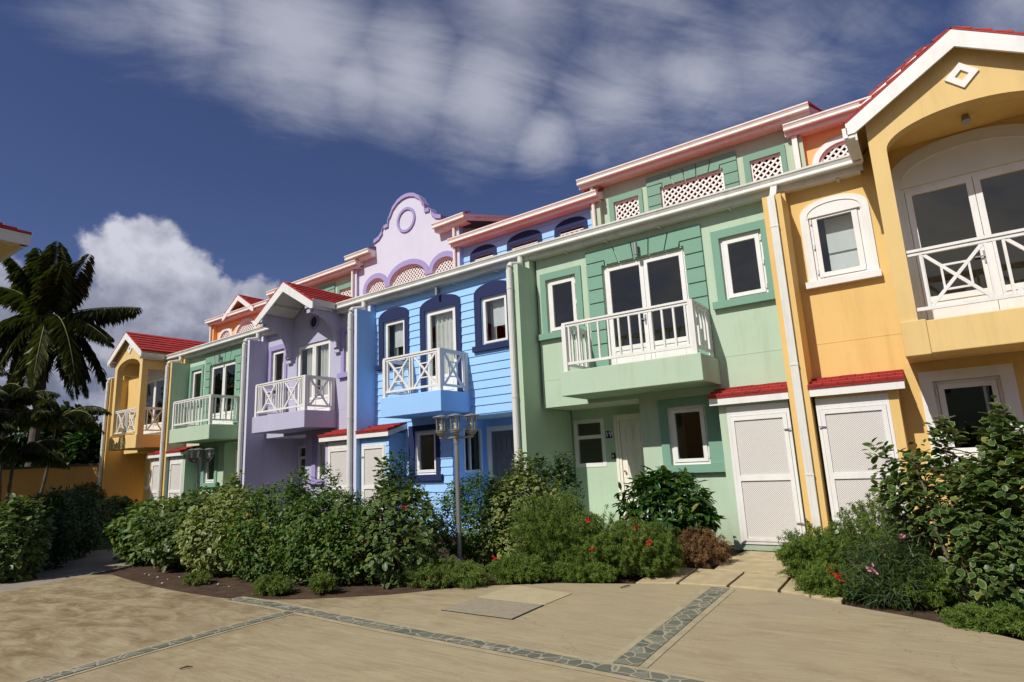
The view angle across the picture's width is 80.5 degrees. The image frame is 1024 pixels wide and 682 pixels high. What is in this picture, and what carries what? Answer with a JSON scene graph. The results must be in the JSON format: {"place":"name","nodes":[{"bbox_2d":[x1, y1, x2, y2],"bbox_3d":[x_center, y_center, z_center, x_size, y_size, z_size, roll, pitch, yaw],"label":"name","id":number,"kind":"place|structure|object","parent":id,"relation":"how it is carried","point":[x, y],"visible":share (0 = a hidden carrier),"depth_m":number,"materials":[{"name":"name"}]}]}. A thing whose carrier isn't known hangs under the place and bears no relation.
{"place":"outdoors","nodes":[
{"label":"outdoors","id":0,"kind":"place"},
{"bbox_2d":[0,549,129,592],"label":"path","id":1,"kind":"structure","parent":0,"point":[96,562],"depth_m":11.55,"materials":[{"name":"grey concrete"}]},
{"bbox_2d":[42,489,106,560],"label":"hedge bush","id":2,"kind":"object","parent":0,"point":[90,532],"visible":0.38,"depth_m":13.46,"materials":[{"name":"green plant"}]},
{"bbox_2d":[52,536,116,558],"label":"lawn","id":3,"kind":"structure","parent":0,"point":[103,546],"depth_m":16.08,"materials":[{"name":"green plant"}]},
{"bbox_2d":[0,387,60,514],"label":"palm tree","id":4,"kind":"object","parent":3,"relation":"on","point":[22,396],"visible":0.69,"depth_m":21.80,"materials":[{"name":"green plant"}]},
{"bbox_2d":[0,439,70,525],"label":"palm tree","id":5,"kind":"object","parent":3,"relation":"on","point":[43,452],"visible":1,"depth_m":19.63,"materials":[{"name":"green plant"}]},
{"bbox_2d":[1,463,98,510],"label":"garden wall","id":6,"kind":"structure","parent":3,"relation":"on","point":[28,480],"depth_m":25.78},
{"bbox_2d":[7,397,111,495],"bbox_3d":[-16.876,4.562,22.155,3.481,4.770,3.493,-10,-14,34],"label":"palm tree","id":7,"kind":"object","parent":3,"relation":"on","point":[46,418],"visible":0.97,"depth_m":22.03,"materials":[{"name":"green plant"}]},
{"bbox_2d":[87,494,137,535],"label":"clipped bush","id":8,"kind":"object","parent":3,"relation":"on","point":[113,504],"visible":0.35,"depth_m":18.75,"materials":[{"name":"green plant"}]},
{"bbox_2d":[95,294,269,514],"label":"townhouse","id":9,"kind":"structure","parent":3,"relation":"on","point":[147,386],"depth_m":24.83,"materials":[{"name":"yellow paint"}]},
{"bbox_2d":[143,376,164,434],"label":"balcony door","id":10,"kind":"structure","parent":9,"relation":"in","point":[153,427],"depth_m":24.91,"materials":[{"name":"white paint"}]},
{"bbox_2d":[149,459,158,501],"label":"cupboard door","id":11,"kind":"structure","parent":9,"relation":"in","point":[155,462],"depth_m":22.93,"materials":[{"name":"white paint"}]},
{"bbox_2d":[76,481,107,505],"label":"clipped bush","id":12,"kind":"object","parent":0,"point":[101,494],"visible":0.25,"depth_m":23.76,"materials":[{"name":"green plant"}]},
{"bbox_2d":[0,574,1023,681],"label":"patio","id":13,"kind":"structure","parent":0,"point":[743,635],"depth_m":5.67,"materials":[{"name":"beige concrete"}]},
{"bbox_2d":[22,611,295,681],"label":"stone strip","id":14,"kind":"object","parent":13,"relation":"on","point":[83,667],"visible":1,"depth_m":5.82,"materials":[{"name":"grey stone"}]},
{"bbox_2d":[225,596,719,681],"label":"stone strip","id":15,"kind":"object","parent":13,"relation":"on","point":[642,674],"visible":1,"depth_m":5.41,"materials":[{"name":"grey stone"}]},
{"bbox_2d":[441,597,544,619],"bbox_3d":[-0.206,3.032,6.879,1.000,0.011,0.690,-10,-14,34],"label":"inspection cover","id":16,"kind":"object","parent":13,"relation":"on","point":[502,609],"visible":1,"depth_m":6.83,"materials":[{"name":"grey concrete"}]},
{"bbox_2d":[479,585,571,604],"bbox_3d":[0.204,3.143,7.511,0.980,0.007,0.790,-10,-14,34],"label":"concrete patch","id":17,"kind":"object","parent":13,"relation":"on","point":[517,593],"visible":1,"depth_m":7.44,"materials":[{"name":"beige concrete"}]},
{"bbox_2d":[605,587,734,667],"bbox_3d":[1.710,2.772,6.059,0.218,0.001,3.084,-10,-13,31],"label":"stone strip","id":18,"kind":"object","parent":13,"relation":"on","point":[641,651],"visible":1,"depth_m":5.66,"materials":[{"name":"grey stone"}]},
{"bbox_2d":[0,0,1023,435],"label":"sky","id":19,"kind":"structure","parent":0,"point":[204,154],"materials":[{"name":"blue"}]},
{"bbox_2d":[99,534,1023,640],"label":"soil","id":20,"kind":"structure","parent":0,"point":[240,587],"depth_m":8.81,"materials":[{"name":"brown soil"}]},
{"bbox_2d":[0,493,56,583],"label":"hedge bush","id":21,"kind":"object","parent":20,"relation":"on","point":[16,560],"visible":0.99,"depth_m":10.61,"materials":[{"name":"green plant"}]},
{"bbox_2d":[0,485,86,570],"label":"hedge bush","id":22,"kind":"object","parent":20,"relation":"on","point":[64,539],"visible":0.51,"depth_m":12.05,"materials":[{"name":"green plant"}]},
{"bbox_2d":[55,483,108,549],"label":"hedge bush","id":23,"kind":"object","parent":20,"relation":"on","point":[97,502],"visible":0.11,"depth_m":15.18,"materials":[{"name":"green plant"}]},
{"bbox_2d":[103,494,197,565],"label":"leafy shrub","id":24,"kind":"object","parent":20,"relation":"on","point":[125,547],"visible":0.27,"depth_m":11.98,"materials":[{"name":"green plant"}]},
{"bbox_2d":[124,482,253,571],"bbox_3d":[-5.997,3.564,11.712,2.356,1.609,2.257,-4,-11,4],"label":"leafy shrub","id":25,"kind":"object","parent":20,"relation":"on","point":[169,557],"visible":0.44,"depth_m":11.10,"materials":[{"name":"green plant"}]},
{"bbox_2d":[181,568,212,584],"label":"fern tuft","id":26,"kind":"object","parent":20,"relation":"on","point":[203,577],"visible":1,"depth_m":9.54,"materials":[{"name":"green plant"}]},
{"bbox_2d":[186,448,214,492],"bbox_3d":[-8.632,4.181,16.580,0.760,2.450,0.420,-3,-11,0],"label":"lamp post","id":27,"kind":"object","parent":20,"relation":"on","point":[197,459],"visible":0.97,"depth_m":16.76,"materials":[{"name":"grey metal"}]},
{"bbox_2d":[172,469,289,574],"bbox_3d":[-4.988,3.239,10.881,2.043,1.820,2.058,-10,-14,34],"label":"leafy shrub","id":28,"kind":"object","parent":20,"relation":"on","point":[231,496],"visible":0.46,"depth_m":10.30,"materials":[{"name":"green plant"}]},
{"bbox_2d":[250,570,295,596],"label":"fern tuft","id":29,"kind":"object","parent":20,"relation":"on","point":[276,584],"visible":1,"depth_m":8.42,"materials":[{"name":"green plant"}]},
{"bbox_2d":[214,465,334,581],"bbox_3d":[-3.897,3.027,10.223,2.164,1.879,2.042,-10,-14,34],"label":"leafy shrub","id":30,"kind":"object","parent":20,"relation":"on","point":[262,565],"visible":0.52,"depth_m":9.71,"materials":[{"name":"green plant"}]},
{"bbox_2d":[307,569,339,596],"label":"fern tuft","id":31,"kind":"object","parent":20,"relation":"on","point":[323,582],"visible":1,"depth_m":8.30,"materials":[{"name":"green plant"}]},
{"bbox_2d":[265,462,407,585],"bbox_3d":[-2.704,2.885,9.716,2.020,1.902,2.262,-10,-14,34],"label":"leafy shrub","id":32,"kind":"object","parent":20,"relation":"on","point":[346,497],"visible":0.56,"depth_m":9.13,"materials":[{"name":"green plant"}]},
{"bbox_2d":[303,504,388,584],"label":"leafy shrub","id":33,"kind":"object","parent":20,"relation":"on","point":[353,572],"visible":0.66,"depth_m":8.85,"materials":[{"name":"green plant"}]},
{"bbox_2d":[252,193,513,528],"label":"townhouse","id":34,"kind":"structure","parent":20,"relation":"on","point":[318,389],"depth_m":18.47,"materials":[{"name":"paint"}]},
{"bbox_2d":[272,349,283,385],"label":"window","id":35,"kind":"structure","parent":34,"relation":"in","point":[275,353],"depth_m":19.99,"materials":[{"name":"white paint"}]},
{"bbox_2d":[298,445,304,477],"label":"window","id":36,"kind":"structure","parent":34,"relation":"in","point":[300,457],"depth_m":20.51,"materials":[{"name":"white paint"}]},
{"bbox_2d":[297,339,330,410],"bbox_3d":[-6.079,1.149,18.616,1.720,2.220,0.139,-11,-14,36],"label":"balcony door","id":37,"kind":"structure","parent":34,"relation":"in","point":[317,401],"depth_m":18.60,"materials":[{"name":"white paint"}]},
{"bbox_2d":[317,441,325,478],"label":"window","id":38,"kind":"structure","parent":34,"relation":"in","point":[319,464],"depth_m":17.91,"materials":[{"name":"white paint"}]},
{"bbox_2d":[327,441,346,528],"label":"cupboard door","id":39,"kind":"structure","parent":34,"relation":"in","point":[337,451],"depth_m":16.48,"materials":[{"name":"white paint"}]},
{"bbox_2d":[346,333,347,371],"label":"window","id":40,"kind":"structure","parent":34,"relation":"in","point":[346,333],"depth_m":17.80,"materials":[{"name":"white paint"}]},
{"bbox_2d":[345,450,448,587],"bbox_3d":[-1.711,2.694,9.125,1.682,2.068,1.513,-10,-14,34],"label":"leafy shrub","id":41,"kind":"object","parent":20,"relation":"on","point":[403,552],"visible":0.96,"depth_m":8.85,"materials":[{"name":"green plant"}]},
{"bbox_2d":[377,446,433,542],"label":"leafy shrub","id":42,"kind":"object","parent":20,"relation":"on","point":[401,472],"visible":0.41,"depth_m":11.26,"materials":[{"name":"green plant"}]},
{"bbox_2d":[402,554,493,588],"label":"fern bush","id":43,"kind":"object","parent":20,"relation":"on","point":[458,573],"visible":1,"depth_m":8.26,"materials":[{"name":"green plant"}]},
{"bbox_2d":[432,413,479,560],"bbox_3d":[-0.844,2.355,9.377,0.760,2.450,0.420,-3,-11,0],"label":"lamp post","id":44,"kind":"object","parent":20,"relation":"on","point":[454,432],"visible":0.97,"depth_m":9.49,"materials":[{"name":"grey metal"}]},
{"bbox_2d":[431,469,516,566],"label":"leafy shrub","id":45,"kind":"object","parent":20,"relation":"on","point":[467,538],"visible":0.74,"depth_m":9.97,"materials":[{"name":"green plant"}]},
{"bbox_2d":[355,186,635,535],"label":"townhouse","id":46,"kind":"structure","parent":20,"relation":"on","point":[495,383],"depth_m":15.11,"materials":[{"name":"blue paint"}]},
{"bbox_2d":[361,443,385,530],"bbox_3d":[-3.545,3.741,15.537,0.930,2.170,0.118,-11,-14,35],"label":"cupboard door","id":47,"kind":"structure","parent":46,"relation":"in","point":[368,451],"depth_m":15.68,"materials":[{"name":"white paint"}]},
{"bbox_2d":[385,318,404,360],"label":"window","id":48,"kind":"structure","parent":46,"relation":"in","point":[387,325],"depth_m":16.75,"materials":[{"name":"white paint"}]},
{"bbox_2d":[416,430,435,474],"bbox_3d":[-2.148,2.829,15.370,0.750,1.100,0.105,-11,-14,35],"label":"window","id":49,"kind":"structure","parent":46,"relation":"in","point":[429,432],"depth_m":15.44,"materials":[{"name":"white paint"}]},
{"bbox_2d":[427,305,456,390],"bbox_3d":[-1.776,0.282,15.513,1.070,2.290,0.139,-11,-14,35],"label":"balcony door","id":50,"kind":"structure","parent":46,"relation":"in","point":[452,380],"depth_m":15.60,"materials":[{"name":"white paint"}]},
{"bbox_2d":[463,428,482,471],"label":"window","id":51,"kind":"structure","parent":46,"relation":"in","point":[479,430],"depth_m":15.35,"materials":[{"name":"white paint"}]},
{"bbox_2d":[482,293,507,344],"bbox_3d":[-0.378,-0.519,14.629,0.800,1.200,0.088,-11,-14,35],"label":"window","id":52,"kind":"structure","parent":46,"relation":"in","point":[500,296],"depth_m":14.71,"materials":[{"name":"white paint"}]},
{"bbox_2d":[491,430,515,514],"bbox_3d":[-0.155,3.336,15.269,0.790,2.125,0.064,-11,-14,35],"label":"front door","id":53,"kind":"structure","parent":46,"relation":"in","point":[502,441],"depth_m":15.38,"materials":[{"name":"paint"}]},
{"bbox_2d":[479,464,536,548],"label":"leafy shrub","id":54,"kind":"object","parent":20,"relation":"on","point":[508,498],"visible":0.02,"depth_m":10.68,"materials":[{"name":"green plant"}]},
{"bbox_2d":[471,448,562,562],"bbox_3d":[0.098,2.730,9.886,1.647,1.924,1.259,-10,-14,34],"label":"leafy shrub","id":55,"kind":"object","parent":20,"relation":"on","point":[524,479],"visible":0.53,"depth_m":9.76,"materials":[{"name":"green plant"}]},
{"bbox_2d":[487,553,551,584],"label":"fern bush","id":56,"kind":"object","parent":20,"relation":"on","point":[505,569],"visible":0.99,"depth_m":8.32,"materials":[{"name":"green plant"}]},
{"bbox_2d":[506,479,603,571],"bbox_3d":[0.608,2.741,9.043,1.617,1.370,1.259,-10,-14,34],"label":"fern bush","id":57,"kind":"object","parent":20,"relation":"on","point":[544,546],"visible":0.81,"depth_m":8.84,"materials":[{"name":"green plant"}]},
{"bbox_2d":[530,449,588,519],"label":"leafy shrub","id":58,"kind":"object","parent":20,"relation":"on","point":[546,473],"visible":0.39,"depth_m":10.14,"materials":[{"name":"green plant"}]},
{"bbox_2d":[545,554,618,583],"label":"fern bush","id":59,"kind":"object","parent":20,"relation":"on","point":[596,572],"visible":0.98,"depth_m":8.16,"materials":[{"name":"green plant"}]},
{"bbox_2d":[552,504,635,574],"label":"fern bush","id":60,"kind":"object","parent":20,"relation":"on","point":[594,549],"visible":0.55,"depth_m":8.40,"materials":[{"name":"green plant"}]},
{"bbox_2d":[593,509,675,576],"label":"fern bush","id":61,"kind":"object","parent":20,"relation":"on","point":[625,567],"visible":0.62,"depth_m":8.22,"materials":[{"name":"green plant"}]},
{"bbox_2d":[622,514,686,577],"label":"fern bush","id":62,"kind":"object","parent":20,"relation":"on","point":[655,563],"visible":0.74,"depth_m":8.16,"materials":[{"name":"green plant"}]},
{"bbox_2d":[636,567,696,583],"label":"paving slab","id":63,"kind":"structure","parent":20,"relation":"on","point":[682,575],"depth_m":8.03,"materials":[{"name":"concrete"}]},
{"bbox_2d":[611,465,725,538],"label":"leafy shrub","id":64,"kind":"object","parent":20,"relation":"on","point":[666,489],"visible":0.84,"depth_m":9.60,"materials":[{"name":"green plant"}]},
{"bbox_2d":[524,101,832,550],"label":"townhouse","id":65,"kind":"structure","parent":20,"relation":"on","point":[687,250],"depth_m":11.79,"materials":[{"name":"green paint"}]},
{"bbox_2d":[547,275,577,331],"bbox_3d":[1.154,-0.820,13.552,0.770,1.240,0.105,-10,-14,34],"label":"window","id":66,"kind":"structure","parent":65,"relation":"in","point":[550,284],"depth_m":13.63,"materials":[{"name":"white paint"}]},
{"bbox_2d":[573,418,606,467],"bbox_3d":[1.821,2.367,14.033,0.790,1.090,0.080,-10,-14,34],"label":"window","id":67,"kind":"structure","parent":65,"relation":"in","point":[599,420],"depth_m":14.03,"materials":[{"name":"white paint"}]},
{"bbox_2d":[619,419,648,517],"bbox_3d":[2.787,2.777,13.193,0.790,2.125,0.120,-10,-14,34],"label":"front door","id":68,"kind":"structure","parent":65,"relation":"in","point":[630,430],"depth_m":13.35,"materials":[{"name":"beige paint"}]},
{"bbox_2d":[603,248,691,364],"bbox_3d":[2.773,-0.586,12.360,1.810,2.320,0.139,-10,-14,34],"label":"balcony door","id":69,"kind":"structure","parent":65,"relation":"in","point":[642,263],"depth_m":12.38,"materials":[{"name":"white paint"}]},
{"bbox_2d":[667,404,710,464],"bbox_3d":[3.384,1.792,11.534,0.750,1.100,0.105,-10,-14,34],"label":"window","id":70,"kind":"structure","parent":65,"relation":"in","point":[694,408],"depth_m":11.54,"materials":[{"name":"white paint"}]},
{"bbox_2d":[719,230,767,299],"bbox_3d":[4.366,-1.411,11.384,0.770,1.240,0.105,-10,-14,34],"label":"window","id":71,"kind":"structure","parent":65,"relation":"in","point":[756,235],"depth_m":11.40,"materials":[{"name":"white paint"}]},
{"bbox_2d":[726,402,805,544],"bbox_3d":[4.243,2.217,10.149,1.020,2.298,0.118,-10,-14,34],"label":"cupboard door","id":72,"kind":"structure","parent":65,"relation":"in","point":[762,446],"depth_m":10.13,"materials":[{"name":"white paint"}]},
{"bbox_2d":[673,525,732,568],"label":"dry fern","id":73,"kind":"object","parent":20,"relation":"on","point":[704,549],"visible":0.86,"depth_m":8.88,"materials":[{"name":"brown plant"}]},
{"bbox_2d":[679,569,743,586],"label":"paving slab","id":74,"kind":"structure","parent":20,"relation":"on","point":[714,577],"depth_m":7.90,"materials":[{"name":"stone"}]},
{"bbox_2d":[715,559,793,574],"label":"paving slab","id":75,"kind":"structure","parent":20,"relation":"on","point":[745,566],"depth_m":8.57,"materials":[{"name":"concrete"}]},
{"bbox_2d":[730,551,781,560],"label":"paving slab","id":76,"kind":"structure","parent":20,"relation":"on","point":[757,555],"depth_m":9.40,"materials":[{"name":"concrete"}]},
{"bbox_2d":[730,571,791,592],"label":"paving slab","id":77,"kind":"structure","parent":20,"relation":"on","point":[773,582],"depth_m":7.54,"materials":[{"name":"stone"}]},
{"bbox_2d":[771,518,851,581],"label":"fern bush","id":78,"kind":"object","parent":20,"relation":"on","point":[797,553],"visible":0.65,"depth_m":7.43,"materials":[{"name":"green plant"}]},
{"bbox_2d":[781,577,845,603],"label":"paving slab","id":79,"kind":"structure","parent":20,"relation":"on","point":[788,587],"depth_m":6.79,"materials":[{"name":"stone"}]},
{"bbox_2d":[793,556,870,601],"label":"fern bush","id":80,"kind":"object","parent":20,"relation":"on","point":[817,579],"visible":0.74,"depth_m":6.74,"materials":[{"name":"green plant"}]},
{"bbox_2d":[823,492,937,566],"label":"fern bush","id":81,"kind":"object","parent":20,"relation":"on","point":[850,526],"visible":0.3,"depth_m":7.16,"materials":[{"name":"green plant"}]},
{"bbox_2d":[829,521,951,615],"bbox_3d":[3.952,2.417,6.405,1.303,1.032,0.970,-10,-14,34],"label":"narrow leaved shrub","id":82,"kind":"object","parent":20,"relation":"on","point":[885,597],"visible":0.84,"depth_m":6.24,"materials":[{"name":"green plant"}]},
{"bbox_2d":[770,26,1023,551],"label":"townhouse","id":83,"kind":"structure","parent":20,"relation":"on","point":[903,189],"depth_m":9.52,"materials":[{"name":"yellow paint"}]},
{"bbox_2d":[808,207,870,279],"bbox_3d":[5.649,-1.707,10.473,0.810,1.240,0.105,-10,-14,34],"label":"window","id":84,"kind":"structure","parent":83,"relation":"in","point":[814,232],"depth_m":10.38,"materials":[{"name":"white paint"}]},
{"bbox_2d":[815,393,905,536],"bbox_3d":[5.415,2.002,9.359,1.020,2.298,0.118,-10,-14,34],"label":"cupboard door","id":85,"kind":"structure","parent":83,"relation":"in","point":[845,423],"depth_m":9.45,"materials":[{"name":"white paint"}]},
{"bbox_2d":[900,160,1023,319],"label":"balcony door","id":86,"kind":"structure","parent":83,"relation":"in","point":[967,179],"depth_m":9.39,"materials":[{"name":"white paint"}]},
{"bbox_2d":[933,376,1008,456],"bbox_3d":[6.949,1.141,9.127,0.830,1.150,0.105,-10,-14,34],"label":"window","id":87,"kind":"structure","parent":83,"relation":"in","point":[995,382],"depth_m":9.18,"materials":[{"name":"white paint"}]},
{"bbox_2d":[849,547,968,608],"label":"fern bush","id":88,"kind":"object","parent":20,"relation":"on","point":[937,597],"visible":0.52,"depth_m":6.09,"materials":[{"name":"green plant"}]},
{"bbox_2d":[911,459,964,603],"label":"bare stem","id":89,"kind":"object","parent":20,"relation":"on","point":[937,533],"visible":0.46,"depth_m":6.07,"materials":[{"name":"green plant"}]},
{"bbox_2d":[861,414,1023,607],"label":"variegated bush","id":90,"kind":"object","parent":20,"relation":"on","point":[944,511],"visible":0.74,"depth_m":6.35,"materials":[{"name":"green plant"}]},
{"bbox_2d":[894,451,1023,590],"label":"leafy shrub","id":91,"kind":"object","parent":20,"relation":"on","point":[932,555],"visible":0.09,"depth_m":6.64,"materials":[{"name":"green plant"}]},
{"bbox_2d":[934,598,1023,638],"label":"fern bush","id":92,"kind":"object","parent":20,"relation":"on","point":[978,617],"visible":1,"depth_m":5.23,"materials":[{"name":"green plant"}]},
{"bbox_2d":[938,509,1023,615],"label":"variegated bush","id":93,"kind":"object","parent":20,"relation":"on","point":[994,583],"visible":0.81,"depth_m":5.49,"materials":[{"name":"green plant"}]},
{"bbox_2d":[948,395,1023,588],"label":"variegated bush","id":94,"kind":"object","parent":20,"relation":"on","point":[1006,439],"visible":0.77,"depth_m":5.71,"materials":[{"name":"green plant"}]},
{"label":"ground","id":95,"kind":"structure","parent":0,"visible":0},
{"bbox_2d":[0,409,18,433],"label":"palm tree","id":96,"kind":"object","parent":95,"relation":"on","point":[6,415],"visible":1,"depth_m":18.96,"materials":[{"name":"green plant"}]},
{"bbox_2d":[0,383,29,410],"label":"palm tree","id":97,"kind":"object","parent":95,"relation":"on","point":[9,388],"visible":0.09,"depth_m":23.01,"materials":[{"name":"green plant"}]},
{"bbox_2d":[0,222,32,262],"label":"corner house","id":98,"kind":"structure","parent":95,"relation":"on","point":[13,240],"depth_m":12.85,"materials":[{"name":"yellow paint"}]},
{"bbox_2d":[0,400,102,467],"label":"tree","id":99,"kind":"object","parent":95,"relation":"on","point":[20,442],"visible":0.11,"depth_m":30.61,"materials":[{"name":"green plant"}]},
{"bbox_2d":[37,422,102,465],"bbox_3d":[-20.325,6.253,29.450,3.996,4.669,4.625,-10,-14,34],"label":"tree","id":100,"kind":"object","parent":95,"relation":"on","point":[82,445],"visible":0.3,"depth_m":28.50,"materials":[{"name":"green plant"}]},
{"bbox_2d":[0,241,142,466],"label":"palm tree","id":101,"kind":"object","parent":95,"relation":"on","point":[37,335],"visible":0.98,"depth_m":29.49,"materials":[{"name":"green plant"}]},
{"bbox_2d":[165,258,362,524],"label":"townhouse","id":102,"kind":"structure","parent":95,"relation":"on","point":[227,374],"depth_m":21.20,"materials":[{"name":"green paint"}]},
{"bbox_2d":[168,456,183,497],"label":"cupboard door","id":103,"kind":"structure","parent":102,"relation":"in","point":[176,463],"depth_m":21.97,"materials":[{"name":"white paint"}]},
{"bbox_2d":[192,369,201,401],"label":"window","id":104,"kind":"structure","parent":102,"relation":"in","point":[198,371],"depth_m":23.20,"materials":[{"name":"white paint"}]},
{"bbox_2d":[205,451,214,482],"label":"window","id":105,"kind":"structure","parent":102,"relation":"in","point":[207,480],"depth_m":21.75,"materials":[{"name":"white paint"}]},
{"bbox_2d":[211,361,236,423],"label":"balcony door","id":106,"kind":"structure","parent":102,"relation":"in","point":[224,383],"depth_m":21.85,"materials":[{"name":"white paint"}]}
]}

